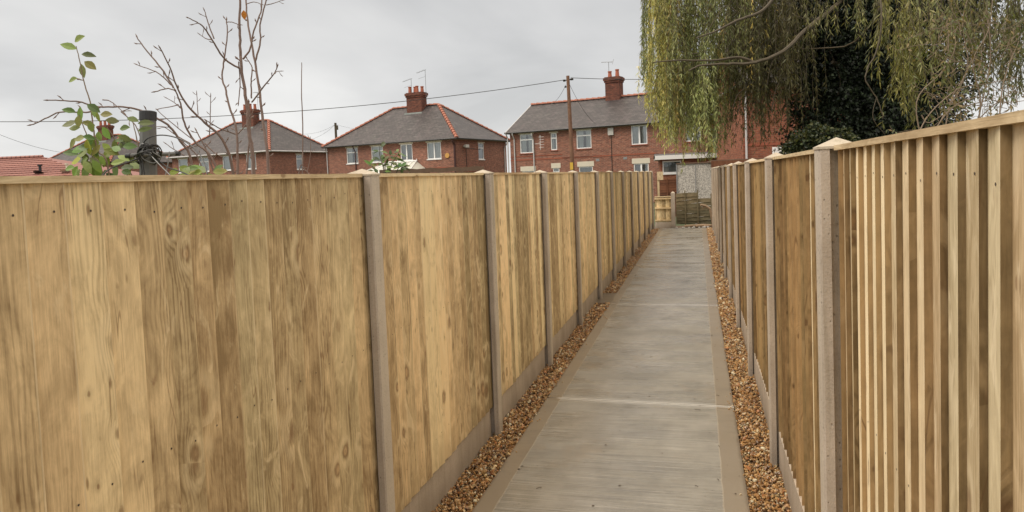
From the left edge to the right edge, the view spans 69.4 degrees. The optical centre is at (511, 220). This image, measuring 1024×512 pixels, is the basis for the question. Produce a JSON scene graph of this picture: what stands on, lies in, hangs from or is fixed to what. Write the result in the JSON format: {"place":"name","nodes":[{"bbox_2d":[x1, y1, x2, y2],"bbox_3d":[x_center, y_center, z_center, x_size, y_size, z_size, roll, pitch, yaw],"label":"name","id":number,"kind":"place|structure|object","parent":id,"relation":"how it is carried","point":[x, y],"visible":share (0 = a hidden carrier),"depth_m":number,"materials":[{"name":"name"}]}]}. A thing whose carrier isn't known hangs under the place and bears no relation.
{"place":"outdoors","nodes":[
{"label":"outdoors","id":0,"kind":"place"},
{"bbox_2d":[0,0,1023,172],"label":"sky","id":1,"kind":"structure","parent":0,"point":[355,53],"materials":[{"name":"grey"}]},
{"bbox_2d":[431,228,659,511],"bbox_3d":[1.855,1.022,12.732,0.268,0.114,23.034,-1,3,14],"label":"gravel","id":2,"kind":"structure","parent":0,"point":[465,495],"depth_m":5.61,"materials":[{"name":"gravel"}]},
{"bbox_2d":[440,226,780,511],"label":"soil bed","id":3,"kind":"object","parent":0,"point":[450,510],"depth_m":4.89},
{"bbox_2d":[348,169,394,511],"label":"concrete post","id":4,"kind":"object","parent":3,"relation":"on","point":[379,338],"visible":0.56,"depth_m":3.31,"materials":[{"name":"concrete"}]},
{"bbox_2d":[401,409,490,511],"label":"gravel board","id":5,"kind":"object","parent":3,"relation":"on","point":[434,489],"visible":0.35,"depth_m":4.37,"materials":[{"name":"concrete"}]},
{"bbox_2d":[379,173,492,511],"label":"fence panel","id":6,"kind":"object","parent":5,"relation":"on","point":[434,245],"visible":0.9,"depth_m":4.10,"materials":[{"name":"brown wood"}]},
{"bbox_2d":[475,170,502,436],"bbox_3d":[-0.163,0.729,5.209,0.131,2.168,0.101,-1,3,14],"label":"concrete post","id":7,"kind":"object","parent":3,"relation":"on","point":[496,416],"visible":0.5,"depth_m":5.16,"materials":[{"name":"concrete"}]},
{"bbox_2d":[502,347,544,419],"bbox_3d":[0.077,1.404,6.179,0.040,0.335,1.805,-1,3,14],"label":"gravel board","id":8,"kind":"object","parent":3,"relation":"on","point":[516,390],"visible":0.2,"depth_m":6.15,"materials":[{"name":"concrete"}]},
{"bbox_2d":[493,172,546,395],"bbox_3d":[0.038,0.433,6.125,0.088,1.652,1.855,-1,3,14],"label":"fence panel","id":9,"kind":"object","parent":8,"relation":"on","point":[520,265],"visible":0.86,"depth_m":6.07,"materials":[{"name":"brown wood"}]},
{"bbox_2d":[536,170,552,366],"bbox_3d":[0.301,0.607,7.056,0.131,2.168,0.101,-1,3,14],"label":"concrete post","id":10,"kind":"object","parent":3,"relation":"on","point":[547,274],"visible":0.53,"depth_m":7.01,"materials":[{"name":"concrete"}]},
{"bbox_2d":[553,312,576,355],"bbox_3d":[0.540,1.281,8.026,0.040,0.335,1.805,-1,3,14],"label":"gravel board","id":11,"kind":"object","parent":3,"relation":"on","point":[561,336],"visible":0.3,"depth_m":8.08,"materials":[{"name":"concrete"}]},
{"bbox_2d":[547,172,577,336],"bbox_3d":[0.502,0.311,7.971,0.088,1.652,1.854,-1,3,14],"label":"fence panel","id":12,"kind":"object","parent":11,"relation":"on","point":[563,258],"visible":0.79,"depth_m":7.99,"materials":[{"name":"brown wood"}]},
{"bbox_2d":[569,170,582,325],"bbox_3d":[0.762,0.485,8.905,0.131,2.168,0.101,-1,3,14],"label":"concrete post","id":13,"kind":"object","parent":3,"relation":"on","point":[579,312],"visible":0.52,"depth_m":8.86,"materials":[{"name":"concrete"}]},
{"bbox_2d":[582,288,597,316],"bbox_3d":[1.004,1.159,9.873,0.040,0.335,1.805,-1,3,14],"label":"gravel board","id":14,"kind":"object","parent":3,"relation":"on","point":[590,301],"visible":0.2,"depth_m":9.96,"materials":[{"name":"concrete"}]},
{"bbox_2d":[578,172,597,302],"bbox_3d":[0.966,0.188,9.818,0.088,1.652,1.855,-1,3,14],"label":"fence panel","id":15,"kind":"object","parent":14,"relation":"on","point":[588,229],"visible":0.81,"depth_m":9.88,"materials":[{"name":"brown wood"}]},
{"bbox_2d":[591,171,602,298],"bbox_3d":[1.227,0.362,10.748,0.131,2.168,0.101,-1,3,15],"label":"concrete post","id":16,"kind":"object","parent":3,"relation":"on","point":[599,259],"visible":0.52,"depth_m":10.70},
{"bbox_2d":[602,270,611,290],"bbox_3d":[1.468,1.036,11.720,0.040,0.335,1.805,-1,3,14],"label":"gravel board","id":17,"kind":"object","parent":3,"relation":"on","point":[606,281],"visible":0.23,"depth_m":11.92,"materials":[{"name":"concrete"}]},
{"bbox_2d":[599,172,612,280],"bbox_3d":[1.429,0.066,11.664,0.088,1.652,1.855,-1,3,14],"label":"fence panel","id":18,"kind":"object","parent":17,"relation":"on","point":[606,221],"visible":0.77,"depth_m":11.77,"materials":[{"name":"brown wood"}]},
{"bbox_2d":[606,171,616,280],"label":"concrete post","id":19,"kind":"object","parent":3,"relation":"on","point":[614,277],"visible":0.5,"depth_m":12.55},
{"bbox_2d":[616,257,622,274],"bbox_3d":[1.931,0.913,13.566,0.040,0.335,1.805,-1,3,14],"label":"gravel board","id":20,"kind":"object","parent":3,"relation":"on","point":[619,265],"visible":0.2,"depth_m":13.77,"materials":[{"name":"concrete"}]},
{"bbox_2d":[613,172,623,263],"bbox_3d":[1.893,-0.057,13.512,0.088,1.652,1.854,-1,3,14],"label":"fence panel","id":21,"kind":"object","parent":20,"relation":"on","point":[618,207],"visible":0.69,"depth_m":13.68,"materials":[{"name":"brown wood"}]},
{"bbox_2d":[618,171,626,266],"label":"concrete post","id":22,"kind":"object","parent":3,"relation":"on","point":[624,227],"visible":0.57,"depth_m":14.39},
{"bbox_2d":[626,248,631,260],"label":"gravel board","id":23,"kind":"object","parent":3,"relation":"on","point":[629,253],"visible":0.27,"depth_m":15.78,"materials":[{"name":"concrete"}]},
{"bbox_2d":[624,172,631,252],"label":"fence panel","id":24,"kind":"object","parent":23,"relation":"on","point":[628,211],"visible":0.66,"depth_m":15.55,"materials":[{"name":"brown wood"}]},
{"bbox_2d":[627,171,634,255],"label":"concrete post","id":25,"kind":"object","parent":3,"relation":"on","point":[632,219],"visible":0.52,"depth_m":16.24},
{"bbox_2d":[634,171,640,247],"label":"concrete post","id":26,"kind":"object","parent":3,"relation":"on","point":[639,242],"visible":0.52,"depth_m":18.08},
{"bbox_2d":[640,171,645,239],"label":"concrete post","id":27,"kind":"object","parent":3,"relation":"on","point":[644,205],"visible":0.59,"depth_m":19.93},
{"bbox_2d":[647,171,650,233],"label":"concrete post","id":28,"kind":"object","parent":3,"relation":"on","point":[649,230],"visible":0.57,"depth_m":21.78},
{"bbox_2d":[651,171,653,228],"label":"concrete post","id":29,"kind":"object","parent":3,"relation":"on","point":[652,200],"visible":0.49,"depth_m":23.62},
{"bbox_2d":[657,172,662,210],"bbox_3d":[5.026,-0.722,24.978,0.200,1.830,0.100,-1,3,14],"label":"wooden board","id":30,"kind":"object","parent":3,"relation":"on","point":[659,175],"visible":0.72,"depth_m":24.91,"materials":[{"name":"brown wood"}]},
{"bbox_2d":[655,222,671,228],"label":"gravel board","id":31,"kind":"object","parent":3,"relation":"on","point":[663,225],"visible":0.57,"depth_m":24.01,"materials":[{"name":"concrete"}]},
{"bbox_2d":[654,196,670,221],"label":"fence panel","id":32,"kind":"object","parent":31,"relation":"on","point":[664,211],"visible":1,"depth_m":24.02,"materials":[{"name":"brown wood"}]},
{"bbox_2d":[671,191,675,227],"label":"concrete post","id":33,"kind":"object","parent":3,"relation":"on","point":[673,220],"visible":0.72,"depth_m":23.88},
{"bbox_2d":[676,190,711,224],"bbox_3d":[5.826,-0.378,23.662,1.120,1.170,0.062,-1,3,13],"label":"lap fence panel","id":34,"kind":"object","parent":3,"relation":"on","point":[686,207],"visible":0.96,"depth_m":23.69,"materials":[{"name":"wood"}]},
{"bbox_2d":[700,204,711,221],"bbox_3d":[6.155,-0.134,23.233,0.476,0.785,0.129,-3,3,-6],"label":"tree stump branch","id":35,"kind":"object","parent":3,"relation":"on","point":[708,207],"visible":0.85,"depth_m":23.18,"materials":[{"name":"brown wood"}]},
{"bbox_2d":[711,168,713,230],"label":"concrete post","id":36,"kind":"object","parent":3,"relation":"on","point":[712,201],"visible":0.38,"depth_m":22.11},
{"bbox_2d":[712,167,714,235],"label":"concrete post","id":37,"kind":"object","parent":3,"relation":"on","point":[713,199],"visible":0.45,"depth_m":20.15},
{"bbox_2d":[714,167,717,242],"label":"concrete post","id":38,"kind":"object","parent":3,"relation":"on","point":[715,204],"visible":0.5,"depth_m":18.18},
{"bbox_2d":[715,166,719,251],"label":"concrete post","id":39,"kind":"object","parent":3,"relation":"on","point":[717,201],"visible":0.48,"depth_m":16.22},
{"bbox_2d":[718,165,722,262],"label":"concrete post","id":40,"kind":"object","parent":3,"relation":"on","point":[720,217],"visible":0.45,"depth_m":14.25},
{"bbox_2d":[721,164,726,277],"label":"concrete post","id":41,"kind":"object","parent":3,"relation":"on","point":[724,221],"visible":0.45,"depth_m":12.29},
{"bbox_2d":[726,163,732,298],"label":"concrete post","id":42,"kind":"object","parent":3,"relation":"on","point":[729,235],"visible":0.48,"depth_m":10.32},
{"bbox_2d":[733,285,735,308],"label":"gravel board","id":43,"kind":"object","parent":3,"relation":"on","point":[734,295],"visible":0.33,"depth_m":9.83,"materials":[{"name":"concrete"}]},
{"bbox_2d":[729,165,735,291],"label":"fence panel","id":44,"kind":"object","parent":43,"relation":"on","point":[732,224],"visible":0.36,"depth_m":9.91,"materials":[{"name":"brown wood"}]},
{"bbox_2d":[732,161,741,327],"bbox_3d":[2.596,0.429,8.394,0.131,2.194,0.101,-2,3,14],"label":"concrete post","id":45,"kind":"object","parent":3,"relation":"on","point":[736,241],"visible":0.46,"depth_m":8.36,"materials":[{"name":"concrete"}]},
{"bbox_2d":[741,311,747,352],"bbox_3d":[2.384,1.242,7.452,0.040,0.335,1.927,-1,3,14],"label":"gravel board","id":46,"kind":"object","parent":3,"relation":"on","point":[744,328],"visible":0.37,"depth_m":7.74,"materials":[{"name":"concrete"}]},
{"bbox_2d":[737,162,746,325],"bbox_3d":[2.363,0.261,7.392,0.089,1.671,1.975,-1,3,14],"label":"fence panel","id":47,"kind":"object","parent":46,"relation":"on","point":[742,224],"visible":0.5,"depth_m":7.75,"materials":[{"name":"brown wood"}]},
{"bbox_2d":[744,158,755,376],"bbox_3d":[2.108,0.560,6.430,0.131,2.194,0.101,-1,3,14],"label":"concrete post","id":48,"kind":"object","parent":3,"relation":"on","point":[750,327],"visible":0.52,"depth_m":6.40,"materials":[{"name":"concrete"}]},
{"bbox_2d":[754,353,768,429],"bbox_3d":[1.890,1.373,5.487,0.040,0.335,1.927,-1,3,14],"label":"gravel board","id":49,"kind":"object","parent":3,"relation":"on","point":[763,393],"visible":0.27,"depth_m":5.61,"materials":[{"name":"concrete"}]},
{"bbox_2d":[749,159,768,395],"bbox_3d":[1.870,0.392,5.427,0.089,1.672,1.978,-1,3,14],"label":"fence panel","id":50,"kind":"object","parent":49,"relation":"on","point":[758,226],"visible":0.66,"depth_m":5.63,"materials":[{"name":"brown wood"}]},
{"bbox_2d":[764,152,782,466],"bbox_3d":[1.613,0.690,4.464,0.131,2.194,0.101,-1,3,14],"label":"concrete post","id":51,"kind":"object","parent":3,"relation":"on","point":[772,316],"visible":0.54,"depth_m":4.43,"materials":[{"name":"concrete"}]},
{"bbox_2d":[779,432,804,511],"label":"gravel board","id":52,"kind":"object","parent":3,"relation":"on","point":[795,499],"visible":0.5,"depth_m":3.96,"materials":[{"name":"concrete"}]},
{"bbox_2d":[772,149,820,511],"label":"fence panel","id":53,"kind":"object","parent":52,"relation":"on","point":[796,297],"visible":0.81,"depth_m":3.48,"materials":[{"name":"brown wood"}]},
{"bbox_2d":[813,137,850,511],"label":"concrete post","id":54,"kind":"object","parent":3,"relation":"on","point":[827,263],"visible":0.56,"depth_m":2.45,"materials":[{"name":"concrete"}]},
{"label":"gravel board","id":55,"kind":"object","parent":3,"relation":"on","visible":0},
{"bbox_2d":[0,174,379,511],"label":"fence panel","id":56,"kind":"object","parent":55,"relation":"on","point":[185,343],"visible":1,"depth_m":2.13,"materials":[{"name":"brown wood"}]},
{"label":"gravel board","id":57,"kind":"object","parent":3,"relation":"on","visible":0},
{"bbox_2d":[632,172,638,243],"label":"fence panel","id":58,"kind":"object","parent":57,"relation":"on","point":[635,208],"visible":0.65,"depth_m":17.46,"materials":[{"name":"brown wood"}]},
{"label":"gravel board","id":59,"kind":"object","parent":3,"relation":"on","visible":0},
{"bbox_2d":[639,172,643,235],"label":"fence panel","id":60,"kind":"object","parent":59,"relation":"on","point":[641,201],"visible":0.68,"depth_m":19.35,"materials":[{"name":"brown wood"}]},
{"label":"gravel board","id":61,"kind":"object","parent":3,"relation":"on","visible":0},
{"bbox_2d":[644,171,648,229],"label":"fence panel","id":62,"kind":"object","parent":61,"relation":"on","point":[646,200],"visible":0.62,"depth_m":21.25,"materials":[{"name":"brown wood"}]},
{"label":"gravel board","id":63,"kind":"object","parent":3,"relation":"on","visible":0},
{"bbox_2d":[649,171,652,223],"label":"fence panel","id":64,"kind":"object","parent":63,"relation":"on","point":[651,222],"visible":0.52,"depth_m":23.11,"materials":[{"name":"brown wood"}]},
{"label":"gravel board","id":65,"kind":"object","parent":3,"relation":"on","visible":0},
{"bbox_2d":[834,110,1023,511],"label":"fence panel","id":66,"kind":"object","parent":65,"relation":"on","point":[931,242],"visible":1,"depth_m":1.46,"materials":[{"name":"brown wood"}]},
{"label":"gravel board","id":67,"kind":"object","parent":3,"relation":"on","visible":0},
{"bbox_2d":[724,166,728,269],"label":"fence panel","id":68,"kind":"object","parent":67,"relation":"on","point":[726,214],"visible":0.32,"depth_m":11.88,"materials":[{"name":"brown wood"}]},
{"bbox_2d":[472,227,749,511],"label":"path","id":69,"kind":"structure","parent":0,"point":[648,423],"depth_m":5.52,"materials":[{"name":"concrete"}]},
{"bbox_2d":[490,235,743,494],"bbox_3d":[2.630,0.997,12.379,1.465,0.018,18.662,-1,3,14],"label":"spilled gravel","id":70,"kind":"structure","parent":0,"point":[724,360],"depth_m":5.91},
{"bbox_2d":[654,202,692,225],"bbox_3d":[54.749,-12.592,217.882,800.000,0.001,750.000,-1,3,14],"label":"ground","id":71,"kind":"structure","parent":0,"point":[676,224],"depth_m":26.51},
{"bbox_2d":[0,155,138,175],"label":"bungalow","id":72,"kind":"object","parent":71,"relation":"on","point":[35,165],"visible":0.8,"depth_m":45.03,"materials":[{"name":"red brick"}]},
{"bbox_2d":[50,121,172,174],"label":"brick house","id":73,"kind":"structure","parent":71,"relation":"on","point":[122,151],"depth_m":76.68,"materials":[{"name":"red brick"}]},
{"bbox_2d":[27,34,236,174],"bbox_3d":[-1.660,-0.304,3.379,0.861,1.130,0.375,-5,5,-45],"label":"leaning bare tree","id":74,"kind":"object","parent":71,"relation":"on","point":[183,144],"visible":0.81,"depth_m":3.50,"materials":[{"name":"brown plant"}]},
{"bbox_2d":[60,35,226,175],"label":"leafy pear shoots","id":75,"kind":"object","parent":71,"relation":"on","point":[94,164],"visible":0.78,"depth_m":2.99,"materials":[{"name":"green plant"}]},
{"bbox_2d":[125,110,180,174],"bbox_3d":[-1.447,0.615,3.088,0.209,2.136,0.119,-4,4,-33],"label":"washing line post","id":76,"kind":"object","parent":71,"relation":"on","point":[150,168],"visible":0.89,"depth_m":3.02,"materials":[{"name":"grey metal"}]},
{"bbox_2d":[139,143,169,174],"bbox_3d":[-1.387,-0.236,2.907,0.170,0.141,0.045,-1,4,24],"label":"washing line","id":77,"kind":"object","parent":76,"relation":"attached to","point":[153,158],"visible":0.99,"depth_m":2.92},
{"bbox_2d":[102,135,207,174],"bbox_3d":[-1.328,-0.247,2.861,0.498,0.176,0.326,-1,3,14],"label":"cable tangle","id":78,"kind":"object","parent":76,"relation":"hanging from","point":[145,151],"visible":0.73,"depth_m":2.90,"materials":[{"name":"plastic"}]},
{"bbox_2d":[186,0,283,173],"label":"bare sapling","id":79,"kind":"object","parent":71,"relation":"on","point":[244,15],"visible":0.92,"depth_m":4.00,"materials":[{"name":"brown plant"}]},
{"bbox_2d":[166,92,326,174],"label":"brick house","id":80,"kind":"structure","parent":71,"relation":"on","point":[285,146],"depth_m":65.38,"materials":[{"name":"red brick"}]},
{"bbox_2d":[177,158,188,173],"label":"window","id":81,"kind":"structure","parent":80,"relation":"in","point":[182,161],"depth_m":67.07,"materials":[{"name":"glass"}]},
{"bbox_2d":[198,156,209,171],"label":"window","id":82,"kind":"structure","parent":80,"relation":"in","point":[205,158],"depth_m":65.69,"materials":[{"name":"glass"}]},
{"bbox_2d":[221,154,232,170],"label":"window","id":83,"kind":"structure","parent":80,"relation":"in","point":[226,163],"depth_m":64.47,"materials":[{"name":"glass"}]},
{"bbox_2d":[245,153,255,169],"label":"window","id":84,"kind":"structure","parent":80,"relation":"in","point":[249,164],"depth_m":63.15,"materials":[{"name":"glass"}]},
{"bbox_2d":[295,153,303,169],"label":"window","id":85,"kind":"structure","parent":80,"relation":"in","point":[298,157],"depth_m":65.02,"materials":[{"name":"glass"}]},
{"bbox_2d":[298,62,314,173],"bbox_3d":[-1.408,-0.378,5.004,0.153,1.376,0.057,-4,4,-26],"label":"thin whip sapling","id":86,"kind":"object","parent":71,"relation":"on","point":[302,131],"visible":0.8,"depth_m":5.00,"materials":[{"name":"brown plant"}]},
{"bbox_2d":[364,142,409,172],"bbox_3d":[-1.041,-0.392,6.179,0.378,0.539,0.272,-3,3,-14],"label":"leafy bush","id":87,"kind":"object","parent":71,"relation":"on","point":[403,166],"visible":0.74,"depth_m":6.18,"materials":[{"name":"green plant"}]},
{"bbox_2d":[321,70,509,173],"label":"brick house","id":88,"kind":"structure","parent":71,"relation":"on","point":[420,134],"depth_m":57.62,"materials":[{"name":"red brick"}]},
{"bbox_2d":[345,146,358,164],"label":"window","id":89,"kind":"structure","parent":88,"relation":"in","point":[350,151],"depth_m":58.64,"materials":[{"name":"white plastic"}]},
{"bbox_2d":[370,145,382,162],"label":"window","id":90,"kind":"structure","parent":88,"relation":"in","point":[375,147],"depth_m":57.40,"materials":[{"name":"white plastic"}]},
{"bbox_2d":[399,142,412,160],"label":"window","id":91,"kind":"structure","parent":88,"relation":"in","point":[406,148],"depth_m":56.03,"materials":[{"name":"white plastic"}]},
{"bbox_2d":[425,140,441,159],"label":"window","id":92,"kind":"structure","parent":88,"relation":"in","point":[433,147],"depth_m":54.86,"materials":[{"name":"white plastic"}]},
{"bbox_2d":[477,142,484,159],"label":"window","id":93,"kind":"structure","parent":88,"relation":"in","point":[480,144],"depth_m":57.33,"materials":[{"name":"white plastic"}]},
{"bbox_2d":[379,166,483,172],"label":"garden shed","id":94,"kind":"structure","parent":71,"relation":"on","point":[457,169],"depth_m":20.17,"materials":[{"name":"brown wood"}]},
{"bbox_2d":[563,76,574,170],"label":"utility pole","id":95,"kind":"object","parent":71,"relation":"on","point":[568,79],"visible":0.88,"depth_m":41.06,"materials":[{"name":"brown wood"}]},
{"bbox_2d":[0,80,562,121],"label":"overhead cable","id":96,"kind":"object","parent":95,"relation":"attached to","point":[288,111],"visible":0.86,"depth_m":38.88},
{"bbox_2d":[504,59,715,201],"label":"terraced house","id":97,"kind":"structure","parent":71,"relation":"on","point":[612,132],"depth_m":47.85,"materials":[{"name":"red brick"}]},
{"bbox_2d":[518,133,533,153],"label":"window","id":98,"kind":"structure","parent":97,"relation":"in","point":[526,141],"depth_m":49.48,"materials":[{"name":"white plastic"}]},
{"bbox_2d":[520,166,535,171],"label":"window","id":99,"kind":"structure","parent":97,"relation":"in","point":[526,168],"depth_m":49.34,"materials":[{"name":"beige stone"}]},
{"bbox_2d":[549,131,557,150],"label":"window","id":100,"kind":"structure","parent":97,"relation":"in","point":[553,134],"depth_m":48.40,"materials":[{"name":"white plastic"}]},
{"bbox_2d":[551,163,560,171],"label":"window","id":101,"kind":"structure","parent":97,"relation":"in","point":[555,166],"depth_m":48.37,"materials":[{"name":"white plastic"}]},
{"bbox_2d":[575,128,591,149],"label":"window","id":102,"kind":"structure","parent":97,"relation":"in","point":[583,136],"depth_m":47.46,"materials":[{"name":"white plastic"}]},
{"bbox_2d":[577,161,593,171],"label":"window","id":103,"kind":"structure","parent":97,"relation":"in","point":[587,166],"depth_m":47.40,"materials":[{"name":"white plastic"}]},
{"bbox_2d":[630,125,647,145],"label":"window","id":104,"kind":"structure","parent":97,"relation":"in","point":[639,132],"depth_m":45.58,"materials":[{"name":"white plastic"}]},
{"bbox_2d":[632,158,649,171],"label":"window","id":105,"kind":"structure","parent":97,"relation":"in","point":[640,164],"depth_m":45.59,"materials":[{"name":"white plastic"}]},
{"bbox_2d":[657,177,677,216],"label":"brown fence panel","id":106,"kind":"object","parent":71,"relation":"on","point":[668,185],"visible":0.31,"depth_m":26.52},
{"bbox_2d":[653,135,716,177],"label":"brick outbuilding","id":107,"kind":"structure","parent":71,"relation":"on","point":[667,165],"depth_m":35.89,"materials":[{"name":"white brick"}]},
{"bbox_2d":[662,160,680,174],"bbox_3d":[7.773,-2.557,35.952,1.000,0.660,0.220,-2,3,10],"label":"window","id":108,"kind":"structure","parent":107,"relation":"in","point":[668,167],"depth_m":36.03,"materials":[{"name":"glass"}]},
{"bbox_2d":[676,158,763,216],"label":"garage","id":109,"kind":"structure","parent":71,"relation":"on","point":[693,177],"depth_m":26.06,"materials":[{"name":"white concrete"}]},
{"bbox_2d":[713,32,831,159],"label":"orange brick house","id":110,"kind":"structure","parent":71,"relation":"on","point":[747,152],"depth_m":28.89,"materials":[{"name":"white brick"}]},
{"bbox_2d":[777,120,861,154],"bbox_3d":[4.613,-0.259,11.065,1.265,2.510,0.694,-1,3,14],"label":"round shrub","id":111,"kind":"object","parent":71,"relation":"on","point":[811,135],"visible":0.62,"depth_m":10.89,"materials":[{"name":"green plant"}]},
{"bbox_2d":[635,0,1023,173],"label":"willow tree","id":112,"kind":"object","parent":71,"relation":"on","point":[765,45],"visible":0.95,"depth_m":11.85,"materials":[{"name":"green plant"}]},
{"bbox_2d":[775,0,1012,145],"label":"ivy covered tree","id":113,"kind":"object","parent":71,"relation":"on","point":[851,104],"visible":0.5,"depth_m":12.29,"materials":[{"name":"green plant"}]},
{"bbox_2d":[886,0,1023,133],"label":"twiggy shrub","id":114,"kind":"object","parent":71,"relation":"on","point":[979,66],"visible":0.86,"depth_m":6.07,"materials":[{"name":"green plant"}]},
{"bbox_2d":[706,227,791,511],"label":"gravel","id":115,"kind":"structure","parent":0,"point":[736,351],"depth_m":5.42,"materials":[{"name":"gravel"}]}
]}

